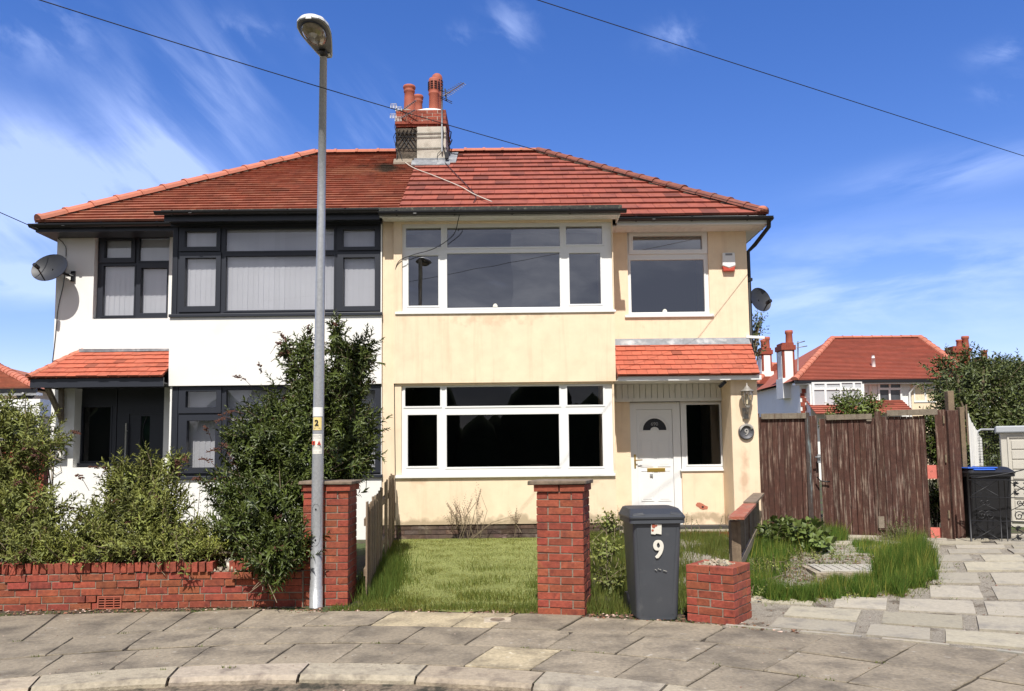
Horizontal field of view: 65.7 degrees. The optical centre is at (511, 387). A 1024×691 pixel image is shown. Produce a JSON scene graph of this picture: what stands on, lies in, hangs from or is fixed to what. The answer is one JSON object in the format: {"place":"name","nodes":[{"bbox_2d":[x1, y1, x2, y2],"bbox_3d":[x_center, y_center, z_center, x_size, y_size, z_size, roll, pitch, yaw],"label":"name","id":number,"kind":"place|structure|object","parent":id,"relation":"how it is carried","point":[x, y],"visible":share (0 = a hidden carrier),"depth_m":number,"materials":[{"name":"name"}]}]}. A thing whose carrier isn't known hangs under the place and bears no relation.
{"place":"outdoors","nodes":[
{"label":"outdoors","id":0,"kind":"place"},
{"bbox_2d":[16,392,34,398],"bbox_3d":[-14.681,0.198,23.901,0.423,0.404,0.433,-3,-5,24],"label":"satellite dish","id":1,"kind":"object","parent":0,"point":[26,397],"visible":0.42,"depth_m":23.90,"materials":[{"name":"metal"}]},
{"bbox_2d":[358,537,591,613],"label":"lawn","id":2,"kind":"structure","parent":0,"point":[463,556],"depth_m":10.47,"materials":[{"name":"green plant"}]},
{"bbox_2d":[349,541,417,603],"bbox_3d":[-1.534,2.256,9.995,0.774,0.408,3.264,-1,-5,0],"label":"grass tuft","id":3,"kind":"object","parent":2,"relation":"on","point":[387,576],"visible":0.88,"depth_m":9.38,"materials":[{"name":"green plant"}]},
{"bbox_2d":[444,482,520,539],"bbox_3d":[-0.492,1.983,12.801,1.320,0.993,0.382,-1,-5,0],"label":"dry weed","id":4,"kind":"object","parent":2,"relation":"on","point":[516,520],"visible":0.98,"depth_m":12.82,"materials":[{"name":"brown plant"}]},
{"bbox_2d":[23,610,997,690],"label":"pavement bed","id":5,"kind":"object","parent":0,"point":[426,666],"visible":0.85,"depth_m":6.24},
{"bbox_2d":[0,609,1023,690],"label":"pavement","id":6,"kind":"structure","parent":0,"point":[658,651],"depth_m":6.50,"materials":[{"name":"grey concrete"}]},
{"bbox_2d":[484,617,510,622],"bbox_3d":[-0.140,2.242,7.633,0.260,0.023,0.220,-1,-5,0],"label":"stopcock cover","id":7,"kind":"object","parent":6,"relation":"on","point":[495,619],"visible":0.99,"depth_m":7.63,"materials":[{"name":"metal"}]},
{"bbox_2d":[6,548,1003,680],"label":"joint weeds","id":8,"kind":"object","parent":6,"relation":"on","point":[419,611],"visible":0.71,"depth_m":7.82,"materials":[{"name":"green plant"}]},
{"bbox_2d":[0,480,1023,622],"bbox_3d":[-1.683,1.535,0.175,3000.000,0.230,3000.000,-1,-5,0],"label":"ground","id":9,"kind":"structure","parent":0,"point":[361,554],"depth_m":8.40,"materials":[{"name":"soil"}]},
{"bbox_2d":[0,363,50,502],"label":"hipped house","id":10,"kind":"structure","parent":9,"relation":"on","point":[16,380],"depth_m":23.93,"materials":[{"name":"paint"}]},
{"bbox_2d":[0,388,80,575],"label":"buddleia bush","id":11,"kind":"object","parent":9,"relation":"on","point":[21,516],"visible":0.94,"depth_m":9.36,"materials":[{"name":"green plant"}]},
{"bbox_2d":[18,508,237,582],"bbox_3d":[-4.109,1.839,8.889,2.677,0.929,1.301,-1,-5,0],"label":"weedy shrub","id":12,"kind":"object","parent":9,"relation":"on","point":[212,547],"visible":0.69,"depth_m":8.53,"materials":[{"name":"green plant"}]},
{"bbox_2d":[56,441,212,566],"bbox_3d":[-4.320,1.452,8.985,1.989,1.718,1.461,-5,-6,43],"label":"buddleia bush","id":13,"kind":"object","parent":9,"relation":"on","point":[149,514],"visible":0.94,"depth_m":8.94,"materials":[{"name":"green plant"}]},
{"bbox_2d":[0,559,303,610],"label":"garden wall","id":14,"kind":"structure","parent":9,"relation":"on","point":[92,586],"depth_m":8.44,"materials":[{"name":"red brick"}]},
{"bbox_2d":[142,551,241,559],"bbox_3d":[-3.452,1.844,8.679,1.103,0.109,0.214,0,-5,-5],"label":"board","id":15,"kind":"object","parent":14,"relation":"on","point":[144,557],"visible":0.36,"depth_m":8.62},
{"bbox_2d":[94,450,221,563],"bbox_3d":[-4.275,1.576,9.566,1.633,1.648,0.247,-1,-5,0],"label":"tall weed","id":16,"kind":"object","parent":9,"relation":"on","point":[193,499],"visible":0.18,"depth_m":9.61,"materials":[{"name":"green plant"}]},
{"bbox_2d":[25,84,423,539],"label":"semi detached house","id":17,"kind":"structure","parent":9,"relation":"on","point":[182,301],"depth_m":13.55,"materials":[{"name":"white paint"}]},
{"bbox_2d":[0,212,36,228],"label":"overhead wire","id":18,"kind":"object","parent":17,"relation":"attached to","point":[18,220],"visible":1,"depth_m":13.19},
{"bbox_2d":[31,254,75,281],"bbox_3d":[-7.892,-2.063,13.678,0.670,0.512,0.524,3,-6,-33],"label":"satellite dish","id":19,"kind":"object","parent":17,"relation":"attached to","point":[49,267],"visible":1,"depth_m":13.72,"materials":[{"name":"grey metal"}]},
{"bbox_2d":[50,448,66,474],"bbox_3d":[-7.836,1.270,13.650,0.305,0.462,0.094,-1,-5,0],"label":"wall mailbox","id":20,"kind":"object","parent":17,"relation":"attached to","point":[63,452],"depth_m":13.62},
{"bbox_2d":[52,238,65,362],"bbox_3d":[-7.944,-1.519,13.916,0.186,2.276,0.022,-1,-5,0],"label":"wall cable","id":21,"kind":"object","parent":17,"relation":"attached to","point":[58,307],"depth_m":13.90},
{"bbox_2d":[77,388,117,466],"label":"window","id":22,"kind":"structure","parent":17,"relation":"in","point":[90,397],"depth_m":13.99,"materials":[{"name":"black plastic"}]},
{"bbox_2d":[93,237,169,318],"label":"window","id":23,"kind":"structure","parent":17,"relation":"in","point":[136,270],"depth_m":14.14,"materials":[{"name":"black glass"}]},
{"bbox_2d":[116,388,163,515],"bbox_3d":[-6.508,1.201,13.913,0.883,2.538,0.143,-1,-5,0],"label":"door","id":24,"kind":"structure","parent":17,"relation":"in","point":[140,415],"depth_m":13.97,"materials":[{"name":"plastic"}]},
{"bbox_2d":[168,224,382,317],"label":"window","id":25,"kind":"structure","parent":17,"relation":"in","point":[250,270],"depth_m":13.47,"materials":[{"name":"grey glass"}]},
{"bbox_2d":[176,384,382,479],"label":"window","id":26,"kind":"structure","parent":17,"relation":"in","point":[206,402],"depth_m":13.27,"materials":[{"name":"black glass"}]},
{"bbox_2d":[390,100,415,128],"bbox_3d":[-2.321,-5.672,17.172,0.648,1.039,0.187,-3,-5,26],"label":"tv aerial","id":27,"kind":"object","parent":17,"relation":"attached to","point":[393,106],"visible":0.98,"depth_m":17.24,"materials":[{"name":"grey metal"}]},
{"bbox_2d":[191,309,392,602],"bbox_3d":[-2.636,0.636,9.329,2.196,3.388,2.598,-1,-5,0],"label":"buddleia bush","id":28,"kind":"object","parent":9,"relation":"on","point":[272,467],"visible":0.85,"depth_m":9.38,"materials":[{"name":"green plant"}]},
{"bbox_2d":[297,14,332,607],"bbox_3d":[-2.073,-0.793,8.348,0.340,6.213,0.752,-1,-5,0],"label":"street lamp","id":29,"kind":"object","parent":9,"relation":"on","point":[314,30],"visible":1,"depth_m":8.54,"materials":[{"name":"metal"}]},
{"bbox_2d":[311,505,320,545],"bbox_3d":[-2.082,1.456,8.413,0.096,0.445,0.024,-1,-5,0],"label":"access door","id":30,"kind":"structure","parent":29,"relation":"in","point":[313,505],"depth_m":8.42,"materials":[{"name":"grey metal"}]},
{"bbox_2d":[298,480,360,606],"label":"gate pillar","id":31,"kind":"structure","parent":9,"relation":"on","point":[340,542],"depth_m":8.55,"materials":[{"name":"red brick"}]},
{"bbox_2d":[364,474,394,594],"bbox_3d":[-1.772,1.872,10.851,0.063,1.299,4.142,0,-5,-4],"label":"picket fence","id":32,"kind":"object","parent":9,"relation":"on","point":[377,539],"visible":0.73,"depth_m":10.07,"materials":[{"name":"wood"}]},
{"bbox_2d":[392,514,399,540],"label":"tall weed","id":33,"kind":"object","parent":9,"relation":"on","point":[395,527],"visible":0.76,"depth_m":12.56,"materials":[{"name":"green plant"}]},
{"bbox_2d":[330,540,630,614],"bbox_3d":[-0.336,2.313,10.281,3.142,0.319,4.946,-1,-5,0],"label":"grass edge","id":34,"kind":"object","parent":9,"relation":"on","point":[528,605],"depth_m":8.28,"materials":[{"name":"green plant"}]},
{"bbox_2d":[527,479,592,615],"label":"gate pillar","id":35,"kind":"structure","parent":9,"relation":"on","point":[563,549],"depth_m":7.91,"materials":[{"name":"red brick"}]},
{"bbox_2d":[378,73,773,538],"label":"semi detached house","id":36,"kind":"structure","parent":9,"relation":"on","point":[547,316],"depth_m":13.49,"materials":[{"name":"paint"}]},
{"bbox_2d":[40,0,765,209],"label":"overhead wire","id":37,"kind":"object","parent":36,"relation":"attached to","point":[362,99],"visible":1,"depth_m":8.89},
{"bbox_2d":[394,215,459,492],"bbox_3d":[-1.362,-0.371,13.171,1.221,5.083,0.276,-2,-5,18],"label":"wall cable","id":38,"kind":"object","parent":36,"relation":"attached to","point":[394,384],"depth_m":13.20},
{"bbox_2d":[396,148,491,201],"bbox_3d":[-1.516,-4.249,15.846,0.260,2.189,3.963,3,-6,-34],"label":"roof cable","id":39,"kind":"object","parent":36,"relation":"on","point":[448,181],"visible":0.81,"depth_m":15.54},
{"bbox_2d":[439,82,465,151],"bbox_3d":[-1.239,-5.828,17.014,0.700,1.440,0.284,-5,-6,39],"label":"tv aerial","id":40,"kind":"object","parent":36,"relation":"attached to","point":[442,93],"visible":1,"depth_m":17.17,"materials":[{"name":"grey metal"}]},
{"bbox_2d":[445,163,475,202],"bbox_3d":[-1.006,-4.080,15.668,0.139,1.735,2.717,1,-5,-16],"label":"roof cable","id":41,"kind":"object","parent":36,"relation":"on","point":[463,182],"visible":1,"depth_m":15.54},
{"bbox_2d":[395,222,615,314],"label":"window","id":42,"kind":"structure","parent":36,"relation":"in","point":[515,267],"depth_m":13.44,"materials":[{"name":"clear glass"}]},
{"bbox_2d":[395,384,615,477],"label":"window","id":43,"kind":"structure","parent":36,"relation":"in","point":[441,470],"depth_m":13.21,"materials":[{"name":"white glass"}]},
{"bbox_2d":[634,410,673,505],"bbox_3d":[2.459,1.387,13.738,0.680,2.004,0.124,-1,-5,0],"label":"door","id":44,"kind":"structure","parent":36,"relation":"in","point":[654,427],"depth_m":13.77,"materials":[{"name":"white plastic"}]},
{"bbox_2d":[625,231,713,317],"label":"window","id":45,"kind":"structure","parent":36,"relation":"in","point":[668,271],"depth_m":14.03,"materials":[{"name":"white glass"}]},
{"bbox_2d":[679,401,723,470],"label":"window","id":46,"kind":"structure","parent":36,"relation":"in","point":[683,422],"depth_m":13.78,"materials":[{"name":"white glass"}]},
{"bbox_2d":[722,253,734,271],"bbox_3d":[3.805,-2.200,13.937,0.229,0.325,0.077,-1,-5,0],"label":"alarm box","id":47,"kind":"object","parent":36,"relation":"attached to","point":[728,262],"visible":1,"depth_m":13.90,"materials":[{"name":"white plastic"}]},
{"bbox_2d":[738,423,753,439],"bbox_3d":[3.868,0.728,13.082,0.260,0.270,0.054,-1,-5,0],"label":"house number plaque","id":48,"kind":"object","parent":36,"relation":"attached to","point":[746,431],"visible":1,"depth_m":13.08,"materials":[{"name":"grey metal"}]},
{"bbox_2d":[740,383,753,418],"bbox_3d":[3.859,0.217,13.025,0.224,0.590,0.266,-1,-5,0],"label":"wall lantern","id":49,"kind":"object","parent":36,"relation":"attached to","point":[745,411],"depth_m":12.99,"materials":[{"name":"metal"}]},
{"bbox_2d":[750,288,771,311],"bbox_3d":[4.337,-1.560,14.062,0.510,0.450,0.370,-2,-5,15],"label":"satellite dish","id":50,"kind":"object","parent":36,"relation":"attached to","point":[761,300],"visible":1,"depth_m":14.11,"materials":[{"name":"grey metal"}]},
{"bbox_2d":[758,413,829,523],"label":"driveway gate","id":51,"kind":"structure","parent":36,"relation":"attached to","point":[790,458],"depth_m":13.05,"materials":[{"name":"brown wood"}]},
{"bbox_2d":[589,507,626,595],"bbox_3d":[1.158,1.981,9.786,0.600,0.859,2.402,-1,-5,9],"label":"dock plant","id":52,"kind":"object","parent":9,"relation":"on","point":[608,525],"visible":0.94,"depth_m":9.78,"materials":[{"name":"green plant"}]},
{"bbox_2d":[610,512,623,539],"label":"tall weed","id":53,"kind":"object","parent":9,"relation":"on","point":[619,529],"visible":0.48,"depth_m":12.15,"materials":[{"name":"green plant"}]},
{"bbox_2d":[619,505,684,619],"bbox_3d":[1.379,1.710,7.835,0.546,1.065,0.655,0,-5,-3],"label":"wheelie bin","id":54,"kind":"object","parent":9,"relation":"on","point":[652,540],"visible":1,"depth_m":7.58,"materials":[{"name":"grey plastic"}]},
{"bbox_2d":[586,528,728,614],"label":"grass","id":55,"kind":"structure","parent":9,"relation":"on","point":[712,543],"depth_m":10.40,"materials":[{"name":"green plant"}]},
{"bbox_2d":[752,309,770,360],"bbox_3d":[7.141,0.508,24.148,1.572,6.068,0.928,-2,-5,20],"label":"leafy tree","id":56,"kind":"object","parent":9,"relation":"on","point":[757,328],"visible":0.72,"depth_m":24.09,"materials":[{"name":"green plant"}]},
{"bbox_2d":[756,337,776,391],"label":"hipped house","id":57,"kind":"structure","parent":9,"relation":"on","point":[767,366],"depth_m":43.30,"materials":[{"name":"tile"}]},
{"bbox_2d":[755,514,836,552],"bbox_3d":[3.973,2.074,11.118,1.095,0.564,0.896,-3,-5,26],"label":"dock plant","id":58,"kind":"object","parent":9,"relation":"on","point":[790,526],"visible":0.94,"depth_m":10.99,"materials":[{"name":"green plant"}]},
{"bbox_2d":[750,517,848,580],"bbox_3d":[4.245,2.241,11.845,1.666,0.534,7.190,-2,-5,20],"label":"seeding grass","id":59,"kind":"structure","parent":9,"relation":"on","point":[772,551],"depth_m":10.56,"materials":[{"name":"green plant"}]},
{"bbox_2d":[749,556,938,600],"bbox_3d":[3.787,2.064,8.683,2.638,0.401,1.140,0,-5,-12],"label":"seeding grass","id":60,"kind":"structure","parent":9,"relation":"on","point":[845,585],"depth_m":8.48,"materials":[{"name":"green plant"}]},
{"bbox_2d":[747,544,942,597],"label":"clover weeds","id":61,"kind":"object","parent":9,"relation":"on","point":[813,554],"visible":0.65,"depth_m":9.41,"materials":[{"name":"green plant"}]},
{"bbox_2d":[818,386,891,427],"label":"leafy shrub","id":62,"kind":"object","parent":9,"relation":"on","point":[864,405],"visible":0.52,"depth_m":15.41,"materials":[{"name":"green plant"}]},
{"bbox_2d":[757,330,987,479],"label":"hipped house","id":63,"kind":"structure","parent":9,"relation":"on","point":[889,369],"depth_m":37.37,"materials":[{"name":"tile"}]},
{"bbox_2d":[797,341,806,370],"bbox_3d":[13.587,-1.445,37.135,0.484,1.471,0.093,-3,-6,31],"label":"tv aerial","id":64,"kind":"object","parent":63,"relation":"attached to","point":[798,342],"visible":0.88,"depth_m":37.21,"materials":[{"name":"grey metal"}]},
{"bbox_2d":[811,382,862,404],"bbox_3d":[14.569,0.313,35.547,2.253,1.110,0.066,-1,-5,0],"label":"window","id":65,"kind":"structure","parent":63,"relation":"in","point":[821,391],"depth_m":35.55,"materials":[{"name":"white plastic"}]},
{"bbox_2d":[878,384,902,399],"bbox_3d":[17.179,0.327,36.045,1.082,1.145,0.066,-1,-5,0],"label":"window","id":66,"kind":"structure","parent":63,"relation":"in","point":[886,391],"depth_m":36.05,"materials":[{"name":"white plastic"}]},
{"bbox_2d":[913,384,935,401],"bbox_3d":[18.746,0.216,36.039,1.002,0.925,0.039,-1,-5,0],"label":"window","id":67,"kind":"structure","parent":63,"relation":"in","point":[925,396],"depth_m":36.02,"materials":[{"name":"white plastic"}]},
{"bbox_2d":[871,520,921,542],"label":"bushy weed","id":68,"kind":"object","parent":9,"relation":"on","point":[903,529],"visible":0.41,"depth_m":11.92,"materials":[{"name":"green plant"}]},
{"bbox_2d":[918,406,940,526],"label":"leafy shrub","id":69,"kind":"object","parent":9,"relation":"on","point":[934,503],"visible":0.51,"depth_m":13.18,"materials":[{"name":"green plant"}]},
{"bbox_2d":[945,410,965,538],"bbox_3d":[6.800,1.398,12.203,0.181,2.095,0.181,-1,-5,0],"label":"gate post","id":70,"kind":"object","parent":9,"relation":"on","point":[955,478],"visible":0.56,"depth_m":12.13,"materials":[{"name":"brown wood"}]},
{"bbox_2d":[819,409,952,538],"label":"driveway gate","id":71,"kind":"structure","parent":70,"relation":"attached to","point":[876,470],"depth_m":12.57,"materials":[{"name":"brown wood"}]},
{"bbox_2d":[944,391,967,537],"bbox_3d":[6.937,1.255,12.333,0.136,2.418,0.286,2,-6,-33],"label":"fence post","id":72,"kind":"object","parent":9,"relation":"on","point":[949,399],"visible":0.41,"depth_m":12.28,"materials":[{"name":"brown wood"}]},
{"bbox_2d":[912,341,1023,485],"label":"leafy tree","id":73,"kind":"object","parent":9,"relation":"on","point":[982,378],"visible":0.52,"depth_m":18.45,"materials":[{"name":"green plant"}]},
{"bbox_2d":[965,404,982,466],"bbox_3d":[8.665,1.495,14.721,0.072,2.082,6.090,-4,-6,32],"label":"side fence","id":74,"kind":"object","parent":9,"relation":"on","point":[973,437],"visible":0.38,"depth_m":13.18,"materials":[{"name":"white paint"}]},
{"bbox_2d":[977,428,1000,465],"bbox_3d":[8.880,1.780,14.553,0.986,2.053,0.124,0,-5,-12],"label":"netting frame","id":75,"kind":"object","parent":9,"relation":"on","point":[986,429],"visible":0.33,"depth_m":14.57,"materials":[{"name":"grey metal"}]},
{"bbox_2d":[980,353,1023,387],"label":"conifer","id":76,"kind":"object","parent":9,"relation":"on","point":[1006,357],"visible":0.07,"depth_m":32.86,"materials":[{"name":"green plant"}]},
{"bbox_2d":[994,426,1023,526],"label":"garden store","id":77,"kind":"structure","parent":9,"relation":"on","point":[1011,441],"depth_m":14.01,"materials":[{"name":"plastic"}]},
{"bbox_2d":[1007,436,1023,520],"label":"door panel","id":78,"kind":"structure","parent":77,"relation":"in","point":[1016,444],"depth_m":13.99,"materials":[{"name":"plastic"}]},
{"bbox_2d":[538,0,1023,155],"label":"overhead wire","id":79,"kind":"object","parent":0,"point":[766,73],"visible":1,"depth_m":10.85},
{"bbox_2d":[679,537,1023,662],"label":"driveway","id":80,"kind":"structure","parent":0,"point":[764,614],"depth_m":8.05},
{"bbox_2d":[683,512,722,538],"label":"tall weed","id":81,"kind":"object","parent":80,"relation":"on","point":[696,526],"visible":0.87,"depth_m":12.47,"materials":[{"name":"green plant"}]},
{"bbox_2d":[686,558,751,624],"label":"gate pillar","id":82,"kind":"structure","parent":80,"relation":"on","point":[718,590],"depth_m":7.45,"materials":[{"name":"red brick"}]},
{"bbox_2d":[728,493,763,561],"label":"garden wall","id":83,"kind":"structure","parent":80,"relation":"on","point":[745,521],"depth_m":9.84,"materials":[{"name":"wood"}]},
{"bbox_2d":[746,516,851,581],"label":"tall grass","id":84,"kind":"structure","parent":80,"relation":"on","point":[776,550],"depth_m":10.62,"materials":[{"name":"green plant"}]},
{"bbox_2d":[748,534,851,583],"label":"trodden grass","id":85,"kind":"structure","parent":80,"relation":"on","point":[800,555],"depth_m":10.56,"materials":[{"name":"green plant"}]},
{"bbox_2d":[781,542,871,583],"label":"tall grass","id":86,"kind":"structure","parent":80,"relation":"on","point":[825,563],"depth_m":10.11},
{"bbox_2d":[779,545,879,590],"bbox_3d":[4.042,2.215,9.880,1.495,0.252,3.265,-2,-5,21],"label":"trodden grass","id":87,"kind":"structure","parent":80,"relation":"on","point":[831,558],"depth_m":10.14,"materials":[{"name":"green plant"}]},
{"bbox_2d":[793,549,868,580],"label":"seeding grass","id":88,"kind":"structure","parent":80,"relation":"on","point":[832,558],"depth_m":10.03,"materials":[{"name":"green plant"}]},
{"bbox_2d":[800,564,871,577],"bbox_3d":[4.088,2.219,9.599,1.000,0.086,0.720,-1,-5,5],"label":"inspection cover","id":89,"kind":"object","parent":80,"relation":"on","point":[822,569],"visible":0.55,"depth_m":9.51,"materials":[{"name":"stone"}]},
{"bbox_2d":[752,566,946,606],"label":"trodden grass","id":90,"kind":"structure","parent":80,"relation":"on","point":[866,594],"depth_m":8.33,"materials":[{"name":"green plant"}]},
{"bbox_2d":[849,536,890,555],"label":"tall grass","id":91,"kind":"structure","parent":80,"relation":"on","point":[858,548],"depth_m":11.11,"materials":[{"name":"green plant"}]},
{"bbox_2d":[725,624,1023,654],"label":"edging","id":92,"kind":"object","parent":80,"relation":"on","point":[886,638],"visible":0.67,"depth_m":6.68,"materials":[{"name":"grey concrete"}]},
{"bbox_2d":[864,529,942,589],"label":"tall grass","id":93,"kind":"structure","parent":80,"relation":"on","point":[901,555],"depth_m":9.09,"materials":[{"name":"green plant"}]},
{"bbox_2d":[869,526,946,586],"bbox_3d":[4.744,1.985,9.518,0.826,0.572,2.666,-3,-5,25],"label":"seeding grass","id":94,"kind":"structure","parent":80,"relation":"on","point":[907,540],"depth_m":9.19,"materials":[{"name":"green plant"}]},
{"bbox_2d":[873,555,958,598],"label":"trodden grass","id":95,"kind":"structure","parent":80,"relation":"on","point":[929,580],"depth_m":8.70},
{"bbox_2d":[842,540,881,556],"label":"trodden grass","id":96,"kind":"structure","parent":0,"point":[865,549],"depth_m":11.04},
{"bbox_2d":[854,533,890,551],"bbox_3d":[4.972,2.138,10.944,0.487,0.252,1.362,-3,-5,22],"label":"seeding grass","id":97,"kind":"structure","parent":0,"point":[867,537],"depth_m":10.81,"materials":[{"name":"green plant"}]},
{"bbox_2d":[750,534,1023,649],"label":"driveway paving","id":98,"kind":"structure","parent":0,"point":[1008,621],"depth_m":7.76,"materials":[{"name":"beige stone"}]},
{"bbox_2d":[750,561,938,602],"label":"tall grass","id":99,"kind":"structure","parent":98,"relation":"on","point":[809,593],"depth_m":8.36,"materials":[{"name":"green plant"}]},
{"bbox_2d":[890,510,937,538],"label":"tall weed","id":100,"kind":"object","parent":98,"relation":"on","point":[907,526],"visible":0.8,"depth_m":12.05,"materials":[{"name":"green plant"}]},
{"bbox_2d":[962,466,1015,538],"bbox_3d":[7.248,1.759,12.234,0.694,1.089,0.737,-1,-5,3],"label":"wheelie bin","id":101,"kind":"object","parent":98,"relation":"on","point":[977,471],"visible":0.61,"depth_m":11.95,"materials":[{"name":"black plastic"}]},
{"bbox_2d":[966,469,1023,542],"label":"iron gate","id":102,"kind":"structure","parent":98,"relation":"on","point":[990,492],"depth_m":11.60,"materials":[{"name":"black metal"}]},
{"label":"road","id":103,"kind":"structure","parent":0,"visible":0},
{"bbox_2d":[111,682,492,690],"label":"gutter dirt","id":104,"kind":"structure","parent":103,"relation":"on","point":[297,686],"depth_m":5.70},
{"bbox_2d":[0,663,713,690],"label":"kerb","id":105,"kind":"structure","parent":103,"relation":"on","point":[405,674],"depth_m":5.77,"materials":[{"name":"concrete"}]},
{"bbox_2d":[0,547,1018,690],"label":"leaf litter","id":106,"kind":"object","parent":103,"relation":"on","point":[603,617],"visible":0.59,"depth_m":8.21,"materials":[{"name":"brown plant"}]}
]}

